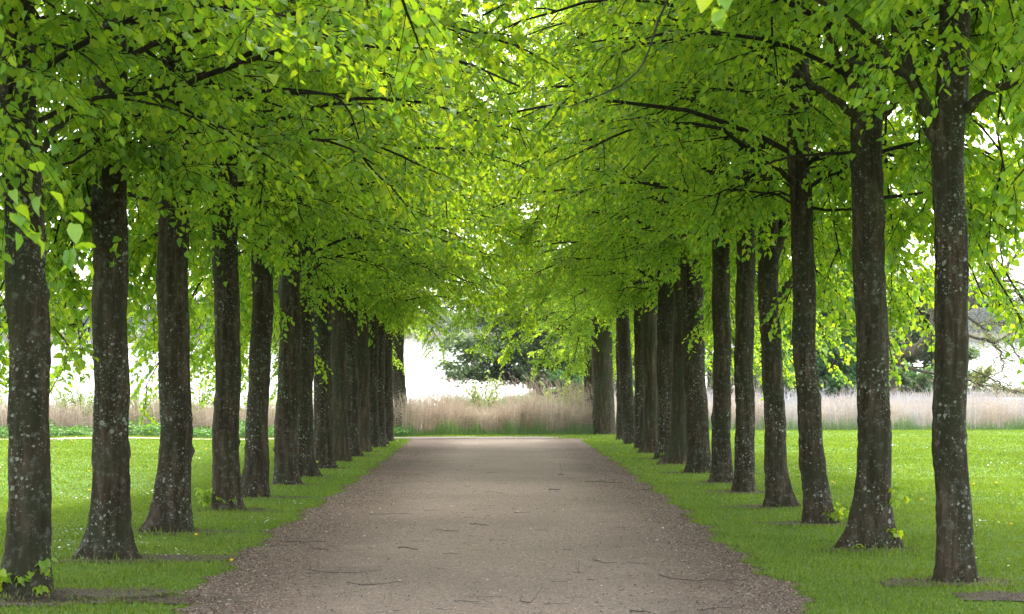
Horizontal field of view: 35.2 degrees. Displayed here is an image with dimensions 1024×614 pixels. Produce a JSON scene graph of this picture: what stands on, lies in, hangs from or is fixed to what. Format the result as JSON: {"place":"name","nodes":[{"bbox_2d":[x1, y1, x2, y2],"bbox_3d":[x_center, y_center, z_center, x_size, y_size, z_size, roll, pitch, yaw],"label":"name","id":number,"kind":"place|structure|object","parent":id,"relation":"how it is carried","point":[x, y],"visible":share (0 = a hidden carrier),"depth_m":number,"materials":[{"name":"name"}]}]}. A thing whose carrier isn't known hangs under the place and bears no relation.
{"place":"outdoors","nodes":[
{"label":"outdoors","id":0,"kind":"place"},
{"bbox_2d":[2,437,562,439],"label":"lakeside path","id":1,"kind":"structure","parent":0,"point":[394,437],"depth_m":58.03,"materials":[{"name":"grey gravel"}]},
{"bbox_2d":[174,438,815,613],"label":"gravel path","id":2,"kind":"structure","parent":0,"point":[520,458],"depth_m":17.40,"materials":[{"name":"grey gravel"}]},
{"bbox_2d":[286,540,325,542],"bbox_3d":[-2.290,2.609,17.971,0.420,0.019,0.192,0,-1,-17],"label":"fallen twig","id":3,"kind":"object","parent":2,"relation":"on","point":[304,541],"visible":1,"depth_m":17.95,"materials":[{"name":"brown wood"}]},
{"bbox_2d":[308,569,382,572],"bbox_3d":[-1.562,2.455,15.022,0.707,0.015,0.253,0,-1,0],"label":"fallen twig","id":4,"kind":"object","parent":2,"relation":"on","point":[342,572],"visible":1,"depth_m":14.92,"materials":[{"name":"brown wood"}]},
{"bbox_2d":[346,574,402,584],"bbox_3d":[-1.290,2.413,14.267,0.410,0.023,0.554,1,-1,-42],"label":"fallen twig","id":5,"kind":"object","parent":2,"relation":"on","point":[371,583],"visible":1,"depth_m":14.09,"materials":[{"name":"brown wood"}]},
{"bbox_2d":[0,448,1023,613],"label":"leaf litter","id":6,"kind":"object","parent":2,"relation":"on","point":[337,505],"visible":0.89,"depth_m":16.11,"materials":[{"name":"brown plant"}]},
{"bbox_2d":[658,560,737,583],"bbox_3d":[1.690,2.382,14.458,0.712,0.116,0.919,0,-1,0],"label":"fallen twig","id":7,"kind":"object","parent":2,"relation":"on","point":[703,579],"visible":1,"depth_m":14.35,"materials":[{"name":"brown wood"}]},
{"bbox_2d":[701,607,730,610],"bbox_3d":[1.552,2.320,12.429,0.313,0.018,0.075,0,-1,-30],"label":"fallen twig","id":8,"kind":"object","parent":2,"relation":"on","point":[714,608],"visible":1,"depth_m":12.46,"materials":[{"name":"brown wood"}]},
{"bbox_2d":[0,313,1023,613],"bbox_3d":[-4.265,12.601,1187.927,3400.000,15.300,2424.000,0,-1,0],"label":"lawn","id":9,"kind":"structure","parent":0,"point":[212,569],"depth_m":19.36,"materials":[{"name":"green plant"}]},
{"bbox_2d":[0,385,8,435],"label":"willow sapling","id":10,"kind":"object","parent":9,"relation":"on","point":[2,389],"visible":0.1,"depth_m":61.98,"materials":[{"name":"green plant"}]},
{"bbox_2d":[50,373,87,418],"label":"willow sapling","id":11,"kind":"object","parent":9,"relation":"on","point":[58,392],"visible":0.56,"depth_m":62.97,"materials":[{"name":"green plant"}]},
{"bbox_2d":[0,595,139,605],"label":"bare soil","id":12,"kind":"structure","parent":9,"relation":"on","point":[44,603],"depth_m":12.93,"materials":[{"name":"brown soil"}]},
{"bbox_2d":[60,384,93,423],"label":"willow sapling","id":13,"kind":"object","parent":9,"relation":"on","point":[72,399],"visible":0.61,"depth_m":62.10,"materials":[{"name":"green plant"}]},
{"bbox_2d":[0,587,201,601],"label":"bare soil","id":14,"kind":"structure","parent":9,"relation":"on","point":[104,592],"depth_m":13.44,"materials":[{"name":"brown soil"}]},
{"bbox_2d":[130,386,149,420],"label":"willow sapling","id":15,"kind":"object","parent":9,"relation":"on","point":[139,400],"visible":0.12,"depth_m":63.20,"materials":[{"name":"green plant"}]},
{"bbox_2d":[130,386,159,424],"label":"willow sapling","id":16,"kind":"object","parent":9,"relation":"on","point":[136,401],"visible":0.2,"depth_m":62.21,"materials":[{"name":"green plant"}]},
{"bbox_2d":[51,554,262,562],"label":"bare soil","id":17,"kind":"structure","parent":9,"relation":"on","point":[175,556],"depth_m":16.25,"materials":[{"name":"brown soil"}]},
{"bbox_2d":[109,595,251,603],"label":"bare soil","id":18,"kind":"structure","parent":9,"relation":"on","point":[173,599],"depth_m":13.06,"materials":[{"name":"brown soil"}]},
{"bbox_2d":[133,528,243,533],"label":"bare soil","id":19,"kind":"structure","parent":9,"relation":"on","point":[212,530],"depth_m":19.36,"materials":[{"name":"brown soil"}]},
{"bbox_2d":[191,381,214,431],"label":"willow sapling","id":20,"kind":"object","parent":9,"relation":"on","point":[203,393],"visible":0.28,"depth_m":63.15,"materials":[{"name":"green plant"}]},
{"bbox_2d":[0,418,411,437],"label":"nettles","id":21,"kind":"object","parent":9,"relation":"on","point":[73,430],"visible":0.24,"depth_m":60.06,"materials":[{"name":"green plant"}]},
{"bbox_2d":[0,0,453,594],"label":"lime tree","id":22,"kind":"object","parent":9,"relation":"on","point":[26,560],"visible":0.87,"depth_m":13.39,"materials":[{"name":"green plant"}]},
{"bbox_2d":[0,0,463,277],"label":"lime tree","id":23,"kind":"object","parent":9,"relation":"on","point":[75,231],"visible":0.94,"depth_m":11.72,"materials":[{"name":"green plant"}]},
{"bbox_2d":[196,508,277,510],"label":"bare soil","id":24,"kind":"structure","parent":9,"relation":"on","point":[254,509],"depth_m":22.95,"materials":[{"name":"brown soil"}]},
{"bbox_2d":[240,390,247,429],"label":"willow sapling","id":25,"kind":"object","parent":9,"relation":"on","point":[244,405],"visible":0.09,"depth_m":62.53,"materials":[{"name":"green plant"}]},
{"bbox_2d":[0,0,544,559],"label":"lime tree","id":26,"kind":"object","parent":9,"relation":"on","point":[108,296],"visible":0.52,"depth_m":16.25,"materials":[{"name":"green plant"}]},
{"bbox_2d":[242,496,306,498],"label":"bare soil","id":27,"kind":"structure","parent":9,"relation":"on","point":[281,497],"depth_m":25.53,"materials":[{"name":"brown soil"}]},
{"bbox_2d":[0,0,549,511],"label":"lime tree","id":28,"kind":"object","parent":9,"relation":"on","point":[224,492],"visible":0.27,"depth_m":22.91,"materials":[{"name":"green plant"}]},
{"bbox_2d":[0,0,602,531],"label":"lime tree","id":29,"kind":"object","parent":9,"relation":"on","point":[174,312],"visible":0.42,"depth_m":19.33,"materials":[{"name":"green plant"}]},
{"bbox_2d":[49,0,563,497],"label":"lime tree","id":30,"kind":"object","parent":9,"relation":"on","point":[257,462],"visible":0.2,"depth_m":25.58,"materials":[{"name":"green plant"}]},
{"bbox_2d":[127,0,544,484],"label":"lime tree","id":31,"kind":"object","parent":9,"relation":"on","point":[286,470],"visible":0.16,"depth_m":28.97,"materials":[{"name":"green plant"}]},
{"bbox_2d":[129,0,546,476],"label":"lime tree","id":32,"kind":"object","parent":9,"relation":"on","point":[307,462],"visible":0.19,"depth_m":31.67,"materials":[{"name":"green plant"}]},
{"bbox_2d":[153,0,536,467],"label":"lime tree","id":33,"kind":"object","parent":9,"relation":"on","point":[323,427],"visible":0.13,"depth_m":35.28,"materials":[{"name":"green plant"}]},
{"bbox_2d":[190,0,541,456],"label":"lime tree","id":34,"kind":"object","parent":9,"relation":"on","point":[352,378],"visible":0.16,"depth_m":41.42,"materials":[{"name":"green plant"}]},
{"bbox_2d":[194,19,541,460],"bbox_3d":[-3.711,-2.596,38.976,8.933,13.058,6.400,0,-1,0],"label":"lime tree","id":35,"kind":"object","parent":9,"relation":"on","point":[341,450],"visible":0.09,"depth_m":38.68,"materials":[{"name":"green plant"}]},
{"bbox_2d":[241,44,543,452],"bbox_3d":[-3.597,-2.454,44.998,9.183,13.391,6.623,0,-1,0],"label":"lime tree","id":36,"kind":"object","parent":9,"relation":"on","point":[362,355],"visible":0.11,"depth_m":44.58,"materials":[{"name":"green plant"}]},
{"bbox_2d":[271,83,523,444],"bbox_3d":[-3.737,-2.120,50.585,9.106,13.333,6.786,0,-1,0],"label":"lime tree","id":37,"kind":"object","parent":9,"relation":"on","point":[381,375],"visible":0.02,"depth_m":50.63,"materials":[{"name":"green plant"}]},
{"bbox_2d":[269,76,537,447],"bbox_3d":[-3.638,-2.017,48.649,8.018,12.891,5.929,0,-1,-16],"label":"lime tree","id":38,"kind":"object","parent":9,"relation":"on","point":[376,440],"visible":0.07,"depth_m":48.20,"materials":[{"name":"green plant"}]},
{"bbox_2d":[313,81,520,441],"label":"lime tree","id":39,"kind":"object","parent":9,"relation":"on","point":[390,351],"visible":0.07,"depth_m":53.76,"materials":[{"name":"green plant"}]},
{"bbox_2d":[313,177,529,428],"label":"lime tree","id":40,"kind":"object","parent":9,"relation":"on","point":[399,382],"visible":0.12,"depth_m":61.26,"materials":[{"name":"green plant"}]},
{"bbox_2d":[464,370,504,411],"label":"willow sapling","id":41,"kind":"object","parent":9,"relation":"on","point":[473,392],"visible":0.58,"depth_m":67.06,"materials":[{"name":"green plant"}]},
{"bbox_2d":[0,281,1023,338],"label":"wood","id":42,"kind":"object","parent":9,"relation":"on","point":[979,314],"visible":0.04,"depth_m":703.91,"materials":[{"name":"green plant"}]},
{"bbox_2d":[0,437,1023,565],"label":"daisies","id":43,"kind":"object","parent":9,"relation":"on","point":[304,501],"visible":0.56,"depth_m":20.87,"materials":[{"name":"white plant"}]},
{"bbox_2d":[434,262,633,391],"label":"spreading tree","id":44,"kind":"object","parent":9,"relation":"on","point":[461,345],"visible":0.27,"depth_m":114.45,"materials":[{"name":"green plant"}]},
{"bbox_2d":[489,235,579,391],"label":"lakeside tree","id":45,"kind":"object","parent":9,"relation":"on","point":[537,344],"visible":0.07,"depth_m":115.14,"materials":[{"name":"green plant"}]},
{"bbox_2d":[436,164,633,434],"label":"lime tree","id":46,"kind":"object","parent":9,"relation":"on","point":[602,345],"visible":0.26,"depth_m":62.18,"materials":[{"name":"green plant"}]},
{"bbox_2d":[513,363,564,392],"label":"lakeside bush","id":47,"kind":"object","parent":9,"relation":"on","point":[520,370],"visible":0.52,"depth_m":111.31,"materials":[{"name":"green plant"}]},
{"bbox_2d":[540,377,582,405],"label":"willow sapling","id":48,"kind":"object","parent":9,"relation":"on","point":[569,382],"visible":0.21,"depth_m":67.14,"materials":[{"name":"green plant"}]},
{"bbox_2d":[546,366,583,393],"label":"lakeside bush","id":49,"kind":"object","parent":9,"relation":"on","point":[558,374],"visible":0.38,"depth_m":109.32,"materials":[{"name":"green plant"}]},
{"bbox_2d":[556,376,589,406],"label":"willow sapling","id":50,"kind":"object","parent":9,"relation":"on","point":[580,391],"visible":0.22,"depth_m":67.28,"materials":[{"name":"green plant"}]},
{"bbox_2d":[540,314,615,390],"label":"evergreen tree","id":51,"kind":"object","parent":9,"relation":"on","point":[579,373],"visible":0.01,"depth_m":117.65,"materials":[{"name":"green plant"}]},
{"bbox_2d":[524,281,634,409],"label":"lime tree","id":52,"kind":"object","parent":9,"relation":"on","point":[587,356],"visible":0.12,"depth_m":66.26,"materials":[{"name":"green plant"}]},
{"bbox_2d":[569,302,634,390],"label":"lakeside tree","id":53,"kind":"object","parent":9,"relation":"on","point":[613,359],"depth_m":117.13,"materials":[{"name":"green plant"}]},
{"bbox_2d":[492,90,712,439],"bbox_3d":[3.514,-1.805,55.526,8.886,13.196,6.264,0,-1,0],"label":"lime tree","id":54,"kind":"object","parent":9,"relation":"on","point":[619,431],"visible":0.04,"depth_m":55.34,"materials":[{"name":"green plant"}]},
{"bbox_2d":[480,20,733,443],"bbox_3d":[3.069,-2.460,51.356,9.286,14.084,6.775,0,-1,0],"label":"lime tree","id":55,"kind":"object","parent":9,"relation":"on","point":[626,392],"visible":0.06,"depth_m":51.31,"materials":[{"name":"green plant"}]},
{"bbox_2d":[480,14,758,448],"bbox_3d":[3.170,-2.644,47.690,8.348,14.052,6.271,0,-1,0],"label":"lime tree","id":56,"kind":"object","parent":9,"relation":"on","point":[639,384],"visible":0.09,"depth_m":47.38,"materials":[{"name":"green plant"}]},
{"bbox_2d":[467,10,795,452],"bbox_3d":[3.311,-2.802,44.093,9.196,14.014,6.902,0,-1,0],"label":"lime tree","id":57,"kind":"object","parent":9,"relation":"on","point":[649,343],"visible":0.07,"depth_m":43.99,"materials":[{"name":"green plant"}]},
{"bbox_2d":[474,0,838,458],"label":"lime tree","id":58,"kind":"object","parent":9,"relation":"on","point":[664,311],"visible":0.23,"depth_m":39.88,"materials":[{"name":"green plant"}]},
{"bbox_2d":[478,1,856,464],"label":"lime tree","id":59,"kind":"object","parent":9,"relation":"on","point":[676,450],"visible":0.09,"depth_m":37.18,"materials":[{"name":"green plant"}]},
{"bbox_2d":[476,0,892,472],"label":"lime tree","id":60,"kind":"object","parent":9,"relation":"on","point":[695,326],"visible":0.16,"depth_m":33.31,"materials":[{"name":"green plant"}]},
{"bbox_2d":[459,0,925,482],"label":"lime tree","id":61,"kind":"object","parent":9,"relation":"on","point":[722,462],"visible":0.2,"depth_m":29.68,"materials":[{"name":"green plant"}]},
{"bbox_2d":[675,481,757,483],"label":"bare soil","id":62,"kind":"structure","parent":9,"relation":"on","point":[704,482],"depth_m":29.68,"materials":[{"name":"brown soil"}]},
{"bbox_2d":[706,367,733,396],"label":"lakeside bush","id":63,"kind":"object","parent":9,"relation":"on","point":[732,376],"visible":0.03,"depth_m":111.08,"materials":[{"name":"green plant"}]},
{"bbox_2d":[427,0,1023,523],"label":"lime tree","id":64,"kind":"object","parent":9,"relation":"on","point":[741,206],"visible":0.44,"depth_m":20.57,"materials":[{"name":"green plant"}]},
{"bbox_2d":[433,0,1023,581],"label":"lime tree","id":65,"kind":"object","parent":9,"relation":"on","point":[955,558],"visible":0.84,"depth_m":14.35,"materials":[{"name":"green plant"}]},
{"bbox_2d":[436,0,1023,506],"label":"lime tree","id":66,"kind":"object","parent":9,"relation":"on","point":[778,488],"visible":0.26,"depth_m":23.47,"materials":[{"name":"green plant"}]},
{"bbox_2d":[705,282,755,389],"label":"lakeside tree","id":67,"kind":"object","parent":9,"relation":"on","point":[709,370],"visible":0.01,"depth_m":119.77,"materials":[{"name":"green plant"}]},
{"bbox_2d":[467,0,996,491],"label":"lime tree","id":68,"kind":"object","parent":9,"relation":"on","point":[745,296],"visible":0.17,"depth_m":27.01,"materials":[{"name":"green plant"}]},
{"bbox_2d":[441,0,1023,548],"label":"lime tree","id":69,"kind":"object","parent":9,"relation":"on","point":[871,518],"visible":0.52,"depth_m":17.38,"materials":[{"name":"green plant"}]},
{"bbox_2d":[708,360,757,394],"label":"lakeside bush","id":70,"kind":"object","parent":9,"relation":"on","point":[732,390],"visible":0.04,"depth_m":111.70,"materials":[{"name":"green plant"}]},
{"bbox_2d":[704,490,764,492],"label":"bare soil","id":71,"kind":"structure","parent":9,"relation":"on","point":[732,491],"depth_m":27.03,"materials":[{"name":"brown soil"}]},
{"bbox_2d":[713,504,802,508],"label":"bare soil","id":72,"kind":"structure","parent":9,"relation":"on","point":[754,506],"depth_m":23.53,"materials":[{"name":"brown soil"}]},
{"bbox_2d":[732,297,786,374],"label":"lakeside tree","id":73,"kind":"object","parent":9,"relation":"on","point":[754,343],"depth_m":119.53,"materials":[{"name":"green plant"}]},
{"bbox_2d":[753,363,785,396],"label":"lakeside bush","id":74,"kind":"object","parent":9,"relation":"on","point":[755,381],"visible":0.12,"depth_m":110.02,"materials":[{"name":"green plant"}]},
{"bbox_2d":[783,368,796,396],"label":"lakeside bush","id":75,"kind":"object","parent":9,"relation":"on","point":[785,383],"visible":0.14,"depth_m":109.29,"materials":[{"name":"green plant"}]},
{"bbox_2d":[567,0,1023,153],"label":"lime tree","id":76,"kind":"object","parent":9,"relation":"on","point":[880,8],"visible":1,"depth_m":12.35,"materials":[{"name":"green plant"}]},
{"bbox_2d":[754,521,845,525],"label":"bare soil","id":77,"kind":"structure","parent":9,"relation":"on","point":[792,523],"depth_m":20.52,"materials":[{"name":"brown soil"}]},
{"bbox_2d":[759,270,851,389],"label":"hornbeam tree","id":78,"kind":"object","parent":9,"relation":"on","point":[790,337],"visible":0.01,"depth_m":117.62,"materials":[{"name":"green plant"}]},
{"bbox_2d":[781,234,889,395],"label":"hornbeam tree","id":79,"kind":"object","parent":9,"relation":"on","point":[838,360],"visible":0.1,"depth_m":109.86,"materials":[{"name":"green plant"}]},
{"bbox_2d":[819,369,853,396],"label":"lakeside bush","id":80,"kind":"object","parent":9,"relation":"on","point":[830,382],"visible":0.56,"depth_m":108.10,"materials":[{"name":"green plant"}]},
{"bbox_2d":[827,367,856,395],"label":"lakeside bush","id":81,"kind":"object","parent":9,"relation":"on","point":[843,384],"visible":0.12,"depth_m":109.92,"materials":[{"name":"green plant"}]},
{"bbox_2d":[821,545,917,551],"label":"bare soil","id":82,"kind":"structure","parent":9,"relation":"on","point":[867,548],"depth_m":17.16,"materials":[{"name":"brown soil"}]},
{"bbox_2d":[895,366,933,397],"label":"lakeside bush","id":83,"kind":"object","parent":9,"relation":"on","point":[907,381],"visible":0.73,"depth_m":109.23,"materials":[{"name":"green plant"}]},
{"bbox_2d":[905,363,933,396],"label":"lakeside bush","id":84,"kind":"object","parent":9,"relation":"on","point":[913,375],"visible":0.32,"depth_m":110.40,"materials":[{"name":"green plant"}]},
{"bbox_2d":[886,272,982,383],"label":"alder tree","id":85,"kind":"object","parent":9,"relation":"on","point":[925,357],"visible":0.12,"depth_m":119.51,"materials":[{"name":"green plant"}]},
{"bbox_2d":[879,577,1018,585],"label":"bare soil","id":86,"kind":"structure","parent":9,"relation":"on","point":[913,580],"depth_m":14.21,"materials":[{"name":"brown soil"}]},
{"bbox_2d":[888,234,1023,398],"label":"oak tree","id":87,"kind":"object","parent":9,"relation":"on","point":[914,349],"visible":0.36,"depth_m":108.51,"materials":[{"name":"green plant"}]},
{"bbox_2d":[967,365,995,393],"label":"oak bough","id":88,"kind":"object","parent":87,"relation":"part of","point":[982,377],"visible":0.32,"depth_m":111.81,"materials":[{"name":"green plant"}]},
{"bbox_2d":[955,590,1023,600],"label":"bare soil","id":89,"kind":"structure","parent":9,"relation":"on","point":[993,593],"depth_m":13.24,"materials":[{"name":"brown soil"}]},
{"bbox_2d":[0,338,1023,411],"bbox_3d":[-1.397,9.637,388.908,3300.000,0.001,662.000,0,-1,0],"label":"lake","id":90,"kind":"structure","parent":0,"point":[414,361],"depth_m":171.68,"materials":[{"name":"grey liquid"}]},
{"bbox_2d":[0,367,1023,436],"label":"reeds","id":91,"kind":"object","parent":90,"relation":"in","point":[514,414],"visible":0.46,"depth_m":63.83,"materials":[{"name":"plant"}]},
{"bbox_2d":[0,0,1023,312],"label":"sky","id":92,"kind":"structure","parent":0,"point":[994,136],"materials":[{"name":"white"}]}
]}

